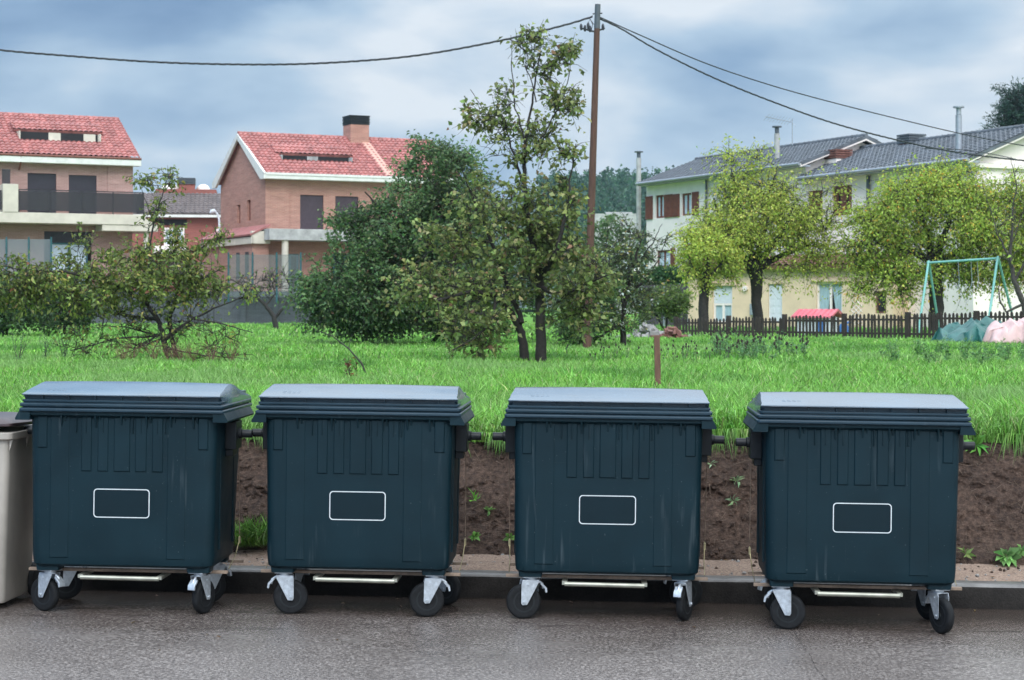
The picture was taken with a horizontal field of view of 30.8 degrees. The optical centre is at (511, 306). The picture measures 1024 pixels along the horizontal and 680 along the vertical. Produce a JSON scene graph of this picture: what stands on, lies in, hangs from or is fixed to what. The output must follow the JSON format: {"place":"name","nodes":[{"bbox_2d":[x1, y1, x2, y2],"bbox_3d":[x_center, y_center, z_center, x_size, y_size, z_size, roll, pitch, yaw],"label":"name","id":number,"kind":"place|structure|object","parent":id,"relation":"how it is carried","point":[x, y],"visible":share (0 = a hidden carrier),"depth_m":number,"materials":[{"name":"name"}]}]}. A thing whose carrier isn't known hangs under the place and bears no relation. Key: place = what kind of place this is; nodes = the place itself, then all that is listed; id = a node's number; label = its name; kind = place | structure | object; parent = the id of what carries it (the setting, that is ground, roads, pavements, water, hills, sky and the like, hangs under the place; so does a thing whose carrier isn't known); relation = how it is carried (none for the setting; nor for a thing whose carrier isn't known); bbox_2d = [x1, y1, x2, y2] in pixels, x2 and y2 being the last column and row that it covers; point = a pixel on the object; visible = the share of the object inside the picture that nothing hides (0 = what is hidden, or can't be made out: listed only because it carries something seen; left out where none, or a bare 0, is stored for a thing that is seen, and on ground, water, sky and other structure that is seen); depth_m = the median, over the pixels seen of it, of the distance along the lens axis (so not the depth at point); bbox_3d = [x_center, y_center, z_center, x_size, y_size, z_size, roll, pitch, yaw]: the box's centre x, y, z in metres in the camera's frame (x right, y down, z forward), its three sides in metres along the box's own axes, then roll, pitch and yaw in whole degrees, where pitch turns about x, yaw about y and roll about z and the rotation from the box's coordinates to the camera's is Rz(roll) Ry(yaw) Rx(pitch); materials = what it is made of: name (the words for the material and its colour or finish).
{"place":"outdoors","nodes":[
{"label":"outdoors","id":0,"kind":"place"},
{"bbox_2d":[0,112,157,290],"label":"brick house","id":1,"kind":"structure","parent":0,"point":[60,174],"depth_m":107.31,"materials":[{"name":"red tile"}]},
{"bbox_2d":[10,120,102,141],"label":"roof window","id":2,"kind":"structure","parent":1,"relation":"in","point":[30,130],"depth_m":109.27,"materials":[{"name":"red tile"}]},
{"bbox_2d":[52,243,87,282],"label":"window","id":3,"kind":"structure","parent":1,"relation":"in","point":[60,245],"depth_m":107.44,"materials":[{"name":"glass"}]},
{"bbox_2d":[0,308,1023,463],"bbox_3d":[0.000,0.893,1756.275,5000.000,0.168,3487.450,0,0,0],"label":"field","id":4,"kind":"structure","parent":0,"point":[529,319],"depth_m":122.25,"materials":[{"name":"plant"}]},
{"bbox_2d":[11,330,30,359],"bbox_3d":[-7.940,0.646,29.991,0.350,0.626,0.170,0,0,0],"label":"tall weed","id":5,"kind":"object","parent":4,"relation":"on","point":[20,356],"visible":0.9,"depth_m":29.99,"materials":[{"name":"green plant"}]},
{"bbox_2d":[0,237,51,280],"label":"net fence","id":6,"kind":"object","parent":4,"relation":"on","point":[40,249],"visible":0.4,"depth_m":100.53,"materials":[{"name":"grey"}]},
{"bbox_2d":[0,262,62,336],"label":"shrub","id":7,"kind":"object","parent":4,"relation":"on","point":[7,322],"visible":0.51,"depth_m":57.51,"materials":[{"name":"green plant"}]},
{"bbox_2d":[39,335,52,357],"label":"tall weed","id":8,"kind":"object","parent":4,"relation":"on","point":[45,348],"visible":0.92,"depth_m":33.98,"materials":[{"name":"green plant"}]},
{"bbox_2d":[56,330,72,356],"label":"tall weed","id":9,"kind":"object","parent":4,"relation":"on","point":[65,347],"visible":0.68,"depth_m":33.00,"materials":[{"name":"green plant"}]},
{"bbox_2d":[34,259,104,335],"bbox_3d":[-14.517,-0.153,59.927,2.928,2.836,2.889,0,0,0],"label":"shrub","id":10,"kind":"object","parent":4,"relation":"on","point":[67,323],"visible":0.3,"depth_m":59.35,"materials":[{"name":"green plant"}]},
{"bbox_2d":[110,341,130,360],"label":"dry grass tuft","id":11,"kind":"object","parent":4,"relation":"on","point":[122,355],"visible":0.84,"depth_m":30.97,"materials":[{"name":"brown plant"}]},
{"bbox_2d":[118,339,142,358],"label":"dry grass tuft","id":12,"kind":"object","parent":4,"relation":"on","point":[129,354],"visible":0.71,"depth_m":31.50,"materials":[{"name":"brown plant"}]},
{"bbox_2d":[0,165,267,361],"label":"apricot tree","id":13,"kind":"object","parent":4,"relation":"on","point":[149,278],"visible":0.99,"depth_m":31.70,"materials":[{"name":"green plant"}]},
{"bbox_2d":[139,340,163,359],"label":"dry grass tuft","id":14,"kind":"object","parent":4,"relation":"on","point":[156,355],"visible":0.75,"depth_m":30.79,"materials":[{"name":"brown plant"}]},
{"bbox_2d":[12,291,327,323],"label":"retaining wall","id":15,"kind":"structure","parent":4,"relation":"on","point":[251,313],"depth_m":102.60,"materials":[{"name":"concrete"}]},
{"bbox_2d":[159,344,183,359],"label":"dry grass tuft","id":16,"kind":"object","parent":4,"relation":"on","point":[166,354],"visible":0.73,"depth_m":30.98,"materials":[{"name":"brown plant"}]},
{"bbox_2d":[132,178,220,290],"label":"brick house","id":17,"kind":"structure","parent":4,"relation":"on","point":[197,204],"depth_m":150.68,"materials":[{"name":"brick"}]},
{"bbox_2d":[164,228,183,245],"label":"window","id":18,"kind":"structure","parent":17,"relation":"in","point":[166,229],"depth_m":150.19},
{"bbox_2d":[210,209,220,231],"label":"street lamp","id":19,"kind":"object","parent":17,"relation":"attached to","point":[212,211],"visible":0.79,"depth_m":117.94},
{"bbox_2d":[171,340,195,362],"bbox_3d":[-5.530,0.764,31.195,0.456,0.420,0.301,0,0,0],"label":"dry grass tuft","id":20,"kind":"object","parent":4,"relation":"on","point":[182,355],"visible":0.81,"depth_m":31.19,"materials":[{"name":"brown plant"}]},
{"bbox_2d":[182,342,205,360],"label":"dry grass tuft","id":21,"kind":"object","parent":4,"relation":"on","point":[189,352],"visible":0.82,"depth_m":31.59,"materials":[{"name":"brown plant"}]},
{"bbox_2d":[197,341,221,360],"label":"dry grass tuft","id":22,"kind":"object","parent":4,"relation":"on","point":[209,357],"visible":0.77,"depth_m":30.98,"materials":[{"name":"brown plant"}]},
{"bbox_2d":[219,340,242,360],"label":"dry grass tuft","id":23,"kind":"object","parent":4,"relation":"on","point":[233,355],"visible":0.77,"depth_m":31.39,"materials":[{"name":"brown plant"}]},
{"bbox_2d":[228,252,301,301],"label":"net fence","id":24,"kind":"object","parent":4,"relation":"on","point":[245,264],"visible":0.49,"depth_m":101.03,"materials":[{"name":"grey"}]},
{"bbox_2d":[234,262,297,328],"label":"bare tree","id":25,"kind":"object","parent":4,"relation":"on","point":[272,314],"visible":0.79,"depth_m":75.97,"materials":[{"name":"brown plant"}]},
{"bbox_2d":[311,326,365,372],"bbox_3d":[-2.310,0.623,25.302,1.002,0.757,0.204,0,0,34],"label":"arching shoot","id":26,"kind":"object","parent":4,"relation":"on","point":[345,346],"visible":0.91,"depth_m":25.23,"materials":[{"name":"brown plant"}]},
{"bbox_2d":[343,357,357,375],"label":"dock weed","id":27,"kind":"object","parent":4,"relation":"on","point":[348,364],"visible":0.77,"depth_m":23.50,"materials":[{"name":"green plant"}]},
{"bbox_2d":[274,129,582,344],"bbox_3d":[-1.847,-1.577,46.091,7.917,5.586,5.518,0,0,0],"label":"plum tree","id":28,"kind":"object","parent":4,"relation":"on","point":[349,301],"visible":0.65,"depth_m":45.10,"materials":[{"name":"green plant"}]},
{"bbox_2d":[376,18,624,361],"bbox_3d":[-0.195,-1.860,31.753,4.238,6.244,3.216,0,0,0],"label":"pear tree","id":29,"kind":"object","parent":4,"relation":"on","point":[548,236],"visible":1,"depth_m":31.70,"materials":[{"name":"green plant"}]},
{"bbox_2d":[545,264,633,346],"bbox_3d":[1.749,0.021,43.998,2.216,2.471,2.166,0,0,-36],"label":"shrub","id":30,"kind":"object","parent":4,"relation":"on","point":[564,331],"visible":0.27,"depth_m":43.78,"materials":[{"name":"green plant"}]},
{"bbox_2d":[580,4,604,347],"bbox_3d":[1.819,-2.882,42.000,0.579,7.940,0.196,0,0,0],"label":"utility pole","id":31,"kind":"object","parent":4,"relation":"on","point":[592,156],"visible":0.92,"depth_m":41.94,"materials":[{"name":"brown wood"}]},
{"bbox_2d":[0,15,592,65],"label":"overhead cable","id":32,"kind":"object","parent":31,"relation":"attached to","point":[272,64],"visible":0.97,"depth_m":41.98,"materials":[{"name":"rubber"}]},
{"bbox_2d":[600,18,1023,160],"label":"overhead cable","id":33,"kind":"object","parent":31,"relation":"attached to","point":[801,111],"visible":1,"depth_m":44.31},
{"bbox_2d":[600,17,1023,145],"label":"overhead cable","id":34,"kind":"object","parent":31,"relation":"attached to","point":[801,93],"visible":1,"depth_m":45.42,"materials":[{"name":"rubber"}]},
{"bbox_2d":[594,212,638,313],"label":"building","id":35,"kind":"structure","parent":4,"relation":"on","point":[630,215],"depth_m":260.00,"materials":[{"name":"paint"}]},
{"bbox_2d":[577,211,657,325],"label":"shrub","id":36,"kind":"object","parent":4,"relation":"on","point":[607,223],"visible":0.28,"depth_m":79.59,"materials":[{"name":"green plant"}]},
{"bbox_2d":[593,210,680,345],"bbox_3d":[2.746,-0.656,44.384,2.441,3.404,1.969,0,0,22],"label":"fruit tree","id":37,"kind":"object","parent":4,"relation":"on","point":[632,270],"visible":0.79,"depth_m":44.40,"materials":[{"name":"green plant"}]},
{"bbox_2d":[616,322,690,337],"bbox_3d":[4.348,0.759,56.623,2.446,0.601,1.243,0,0,0],"label":"rubble heap","id":38,"kind":"object","parent":4,"relation":"on","point":[652,330],"visible":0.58,"depth_m":56.30,"materials":[{"name":"stone"}]},
{"bbox_2d":[654,335,660,385],"bbox_3d":[1.646,0.689,21.000,0.080,0.741,0.060,0,0,0],"label":"stake","id":39,"kind":"object","parent":4,"relation":"on","point":[657,364],"visible":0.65,"depth_m":20.97,"materials":[{"name":"brown wood"}]},
{"bbox_2d":[627,278,697,328],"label":"shrub","id":40,"kind":"object","parent":4,"relation":"on","point":[678,306],"visible":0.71,"depth_m":71.71,"materials":[{"name":"green plant"}]},
{"bbox_2d":[641,261,687,284],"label":"clipped hedge","id":41,"kind":"object","parent":4,"relation":"on","point":[662,274],"visible":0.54,"depth_m":91.22,"materials":[{"name":"green plant"}]},
{"bbox_2d":[642,284,687,325],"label":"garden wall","id":42,"kind":"structure","parent":4,"relation":"on","point":[656,322],"depth_m":88.99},
{"bbox_2d":[650,326,688,337],"bbox_3d":[4.769,0.813,56.524,1.247,0.483,1.425,0,0,0],"label":"scrap heap","id":43,"kind":"object","parent":4,"relation":"on","point":[675,331],"visible":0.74,"depth_m":56.12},
{"bbox_2d":[665,212,749,333],"bbox_3d":[6.778,-1.112,64.088,2.771,4.302,3.087,0,0,-33],"label":"mulberry tree","id":44,"kind":"object","parent":4,"relation":"on","point":[727,263],"visible":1,"depth_m":63.77,"materials":[{"name":"green plant"}]},
{"bbox_2d":[707,333,721,354],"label":"seeding weed","id":45,"kind":"object","parent":4,"relation":"on","point":[715,343],"visible":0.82,"depth_m":34.46,"materials":[{"name":"green plant"}]},
{"bbox_2d":[733,342,747,358],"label":"seeding weed","id":46,"kind":"object","parent":4,"relation":"on","point":[742,350],"visible":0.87,"depth_m":32.58,"materials":[{"name":"green plant"}]},
{"bbox_2d":[745,332,757,358],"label":"seeding weed","id":47,"kind":"object","parent":4,"relation":"on","point":[751,346],"visible":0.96,"depth_m":32.06,"materials":[{"name":"green plant"}]},
{"bbox_2d":[748,336,761,358],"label":"seeding weed","id":48,"kind":"object","parent":4,"relation":"on","point":[752,343],"visible":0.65,"depth_m":32.49,"materials":[{"name":"green plant"}]},
{"bbox_2d":[634,115,881,268],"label":"white house","id":49,"kind":"structure","parent":4,"relation":"on","point":[671,193],"depth_m":95.63,"materials":[{"name":"paint"}]},
{"bbox_2d":[657,195,663,217],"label":"window","id":50,"kind":"structure","parent":49,"relation":"in","point":[660,198],"depth_m":98.76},
{"bbox_2d":[658,250,669,265],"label":"window","id":51,"kind":"structure","parent":49,"relation":"in","point":[664,252],"depth_m":98.38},
{"bbox_2d":[683,193,690,215],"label":"window","id":52,"kind":"structure","parent":49,"relation":"in","point":[687,196],"depth_m":96.38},
{"bbox_2d":[757,335,768,355],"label":"seeding weed","id":53,"kind":"object","parent":4,"relation":"on","point":[763,350],"visible":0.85,"depth_m":34.69,"materials":[{"name":"green plant"}]},
{"bbox_2d":[667,133,868,330],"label":"mulberry tree","id":54,"kind":"object","parent":4,"relation":"on","point":[769,207],"visible":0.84,"depth_m":65.57,"materials":[{"name":"green plant"}]},
{"bbox_2d":[767,336,780,358],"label":"seeding weed","id":55,"kind":"object","parent":4,"relation":"on","point":[774,346],"visible":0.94,"depth_m":31.17,"materials":[{"name":"green plant"}]},
{"bbox_2d":[775,330,785,355],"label":"seeding weed","id":56,"kind":"object","parent":4,"relation":"on","point":[779,348],"visible":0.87,"depth_m":33.99,"materials":[{"name":"green plant"}]},
{"bbox_2d":[680,253,909,328],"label":"house extension","id":57,"kind":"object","parent":4,"relation":"on","point":[777,305],"visible":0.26,"depth_m":80.83,"materials":[{"name":"beige paint"}]},
{"bbox_2d":[714,303,731,321],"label":"window","id":58,"kind":"structure","parent":57,"relation":"in","point":[721,310],"depth_m":83.03,"materials":[{"name":"glass"}]},
{"bbox_2d":[769,284,781,320],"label":"door","id":59,"kind":"structure","parent":57,"relation":"in","point":[775,301],"depth_m":81.44,"materials":[{"name":"wood"}]},
{"bbox_2d":[817,282,841,318],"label":"window","id":60,"kind":"structure","parent":57,"relation":"in","point":[830,303],"depth_m":79.96,"materials":[{"name":"glass"}]},
{"bbox_2d":[876,291,885,312],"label":"window","id":61,"kind":"structure","parent":57,"relation":"in","point":[880,308],"depth_m":78.45,"materials":[{"name":"grey wood"}]},
{"bbox_2d":[788,337,803,355],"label":"seeding weed","id":62,"kind":"object","parent":4,"relation":"on","point":[792,350],"visible":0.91,"depth_m":34.02,"materials":[{"name":"green plant"}]},
{"bbox_2d":[800,337,809,355],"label":"seeding weed","id":63,"kind":"object","parent":4,"relation":"on","point":[804,347],"visible":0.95,"depth_m":34.15,"materials":[{"name":"green plant"}]},
{"bbox_2d":[791,309,841,334],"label":"toy house","id":64,"kind":"structure","parent":4,"relation":"on","point":[829,313],"depth_m":63.19,"materials":[{"name":"plastic"}]},
{"bbox_2d":[673,311,1023,339],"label":"picket fence","id":65,"kind":"object","parent":4,"relation":"on","point":[771,331],"visible":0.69,"depth_m":54.95,"materials":[{"name":"brown wood"}]},
{"bbox_2d":[885,340,897,361],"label":"tall weed","id":66,"kind":"object","parent":4,"relation":"on","point":[892,353],"visible":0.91,"depth_m":31.23,"materials":[{"name":"green plant"}]},
{"bbox_2d":[794,106,1023,329],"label":"white house","id":67,"kind":"structure","parent":4,"relation":"on","point":[871,161],"depth_m":78.89,"materials":[{"name":"paint"}]},
{"bbox_2d":[809,190,821,217],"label":"window","id":68,"kind":"structure","parent":67,"relation":"in","point":[820,191],"depth_m":85.62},
{"bbox_2d":[833,185,851,215],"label":"window","id":69,"kind":"structure","parent":67,"relation":"in","point":[838,197],"depth_m":83.62,"materials":[{"name":"wood"}]},
{"bbox_2d":[922,148,1023,161],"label":"overhead cable","id":70,"kind":"object","parent":67,"relation":"attached to","point":[973,151],"visible":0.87,"depth_m":59.99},
{"bbox_2d":[819,145,1023,331],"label":"mulberry tree","id":71,"kind":"object","parent":4,"relation":"on","point":[933,193],"visible":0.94,"depth_m":64.38,"materials":[{"name":"green plant"}]},
{"bbox_2d":[916,338,927,354],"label":"tall weed","id":72,"kind":"object","parent":4,"relation":"on","point":[919,352],"visible":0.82,"depth_m":34.68,"materials":[{"name":"green plant"}]},
{"bbox_2d":[920,345,933,363],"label":"tall weed","id":73,"kind":"object","parent":4,"relation":"on","point":[928,356],"visible":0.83,"depth_m":29.19,"materials":[{"name":"green plant"}]},
{"bbox_2d":[941,338,951,360],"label":"tall weed","id":74,"kind":"object","parent":4,"relation":"on","point":[947,351],"visible":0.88,"depth_m":31.09,"materials":[{"name":"green plant"}]},
{"bbox_2d":[958,345,970,360],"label":"tall weed","id":75,"kind":"object","parent":4,"relation":"on","point":[965,355],"visible":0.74,"depth_m":29.93,"materials":[{"name":"green plant"}]},
{"bbox_2d":[931,316,1001,342],"bbox_3d":[11.864,0.595,48.240,1.899,0.726,1.919,0,0,0],"label":"tarp","id":76,"kind":"object","parent":4,"relation":"on","point":[976,329],"visible":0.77,"depth_m":47.87,"materials":[{"name":"plastic"}]},
{"bbox_2d":[919,256,1014,332],"bbox_3d":[14.950,-0.335,61.599,3.070,2.673,2.792,0,0,40],"label":"swing frame","id":77,"kind":"object","parent":4,"relation":"on","point":[996,258],"visible":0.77,"depth_m":61.39,"materials":[{"name":"teal paint"}]},
{"bbox_2d":[974,341,988,363],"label":"tall weed","id":78,"kind":"object","parent":4,"relation":"on","point":[980,357],"visible":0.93,"depth_m":28.88,"materials":[{"name":"green plant"}]},
{"bbox_2d":[978,161,1023,315],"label":"tree","id":79,"kind":"object","parent":4,"relation":"on","point":[1014,277],"visible":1,"depth_m":59.97,"materials":[{"name":"green plant"}]},
{"bbox_2d":[981,76,1023,128],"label":"conifer tree","id":80,"kind":"object","parent":4,"relation":"on","point":[1013,116],"visible":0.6,"depth_m":124.31,"materials":[{"name":"green plant"}]},
{"bbox_2d":[983,317,1023,343],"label":"tarp","id":81,"kind":"object","parent":4,"relation":"on","point":[1009,330],"visible":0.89,"depth_m":46.82,"materials":[{"name":"plastic"}]},
{"bbox_2d":[999,340,1014,361],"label":"tall weed","id":82,"kind":"object","parent":4,"relation":"on","point":[1007,353],"visible":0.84,"depth_m":30.27,"materials":[{"name":"green plant"}]},
{"bbox_2d":[0,590,1023,679],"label":"road","id":83,"kind":"structure","parent":0,"point":[89,635],"depth_m":9.79,"materials":[{"name":"asphalt"}]},
{"bbox_2d":[0,412,42,602],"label":"wheelie bin","id":84,"kind":"object","parent":83,"relation":"on","point":[18,577],"visible":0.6,"depth_m":10.76,"materials":[{"name":"beige plastic"}]},
{"bbox_2d":[15,381,253,613],"bbox_3d":[-2.182,1.086,10.853,1.344,1.306,0.880,1,0,3],"label":"wheeled container","id":85,"kind":"object","parent":83,"relation":"on","point":[140,474],"visible":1,"depth_m":10.46,"materials":[{"name":"plastic"}]},
{"bbox_2d":[251,384,480,616],"bbox_3d":[-0.852,1.102,10.873,1.344,1.307,0.880,1,0,3],"label":"wheeled container","id":86,"kind":"object","parent":83,"relation":"on","point":[363,476],"visible":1,"depth_m":10.48,"materials":[{"name":"plastic"}]},
{"bbox_2d":[43,571,1023,609],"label":"kerb","id":87,"kind":"structure","parent":83,"relation":"on","point":[715,592],"depth_m":11.21,"materials":[{"name":"concrete"}]},
{"bbox_2d":[32,561,1023,587],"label":"kerb top","id":88,"kind":"structure","parent":87,"relation":"on","point":[721,578],"depth_m":11.25,"materials":[{"name":"concrete"}]},
{"bbox_2d":[492,387,724,620],"bbox_3d":[0.556,1.119,10.813,1.344,1.307,0.880,1,0,3],"label":"wheeled container","id":89,"kind":"object","parent":83,"relation":"on","point":[607,480],"visible":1,"depth_m":10.42,"materials":[{"name":"plastic"}]},
{"bbox_2d":[735,392,975,633],"bbox_3d":[1.941,1.136,10.563,1.344,1.306,0.880,1,0,3],"label":"wheeled container","id":90,"kind":"object","parent":83,"relation":"on","point":[858,487],"visible":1,"depth_m":10.17,"materials":[{"name":"plastic"}]},
{"bbox_2d":[0,0,1023,307],"label":"sky","id":91,"kind":"structure","parent":0,"point":[916,61],"materials":[{"name":"blue"}]},
{"bbox_2d":[32,550,1023,581],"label":"path","id":92,"kind":"structure","parent":0,"point":[726,567],"depth_m":11.57,"materials":[{"name":"concrete"}]},
{"bbox_2d":[227,554,1022,580],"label":"gravel","id":93,"kind":"structure","parent":92,"relation":"on","point":[744,572],"depth_m":11.53,"materials":[{"name":"stone"}]},
{"bbox_2d":[233,439,1023,572],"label":"soil crumbs","id":94,"kind":"object","parent":92,"relation":"on","point":[712,554],"visible":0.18,"depth_m":11.97,"materials":[{"name":"soil"}]},
{"bbox_2d":[459,198,644,306],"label":"hill","id":95,"kind":"structure","parent":0,"point":[508,205],"depth_m":460.08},
{"bbox_2d":[536,164,674,264],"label":"forest","id":96,"kind":"object","parent":95,"relation":"on","point":[616,193],"visible":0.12,"depth_m":493.00,"materials":[{"name":"green plant"}]},
{"bbox_2d":[233,432,1023,564],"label":"bank","id":97,"kind":"structure","parent":0,"point":[972,514],"depth_m":12.02,"materials":[{"name":"soil"}]},
{"bbox_2d":[233,512,266,547],"bbox_3d":[-1.689,1.421,11.927,0.653,0.233,0.426,0,0,0],"label":"grass tuft","id":98,"kind":"object","parent":97,"relation":"on","point":[253,535],"visible":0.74,"depth_m":11.86,"materials":[{"name":"plant"}]},
{"bbox_2d":[468,531,480,540],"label":"bank plant","id":99,"kind":"object","parent":97,"relation":"on","point":[474,535],"visible":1,"depth_m":11.94,"materials":[{"name":"green plant"}]},
{"bbox_2d":[235,430,1023,560],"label":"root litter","id":100,"kind":"object","parent":97,"relation":"on","point":[748,501],"visible":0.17,"depth_m":11.99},
{"bbox_2d":[958,547,974,558],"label":"bank plant","id":101,"kind":"object","parent":97,"relation":"on","point":[967,554],"visible":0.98,"depth_m":11.73,"materials":[{"name":"green plant"}]},
{"bbox_2d":[964,433,988,454],"bbox_3d":[3.007,0.891,12.054,0.185,0.156,0.089,0,0,20],"label":"bank plant","id":102,"kind":"object","parent":97,"relation":"on","point":[980,439],"visible":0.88,"depth_m":12.05,"materials":[{"name":"green plant"}]},
{"bbox_2d":[994,547,1021,566],"bbox_3d":[3.116,1.566,11.661,0.180,0.126,0.099,0,0,11],"label":"bank plant","id":103,"kind":"object","parent":97,"relation":"on","point":[1012,557],"visible":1,"depth_m":11.68,"materials":[{"name":"green plant"}]},
{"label":"terrace","id":104,"kind":"structure","parent":0,"visible":0},
{"bbox_2d":[199,115,462,288],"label":"brick house","id":105,"kind":"structure","parent":104,"relation":"on","point":[278,190],"depth_m":113.38,"materials":[{"name":"brick"}]},
{"bbox_2d":[270,143,352,161],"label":"roof window","id":106,"kind":"structure","parent":105,"relation":"in","point":[285,151],"depth_m":114.60,"materials":[{"name":"tile"}]},
{"bbox_2d":[333,255,356,281],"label":"window","id":107,"kind":"structure","parent":105,"relation":"in","point":[338,262],"depth_m":113.15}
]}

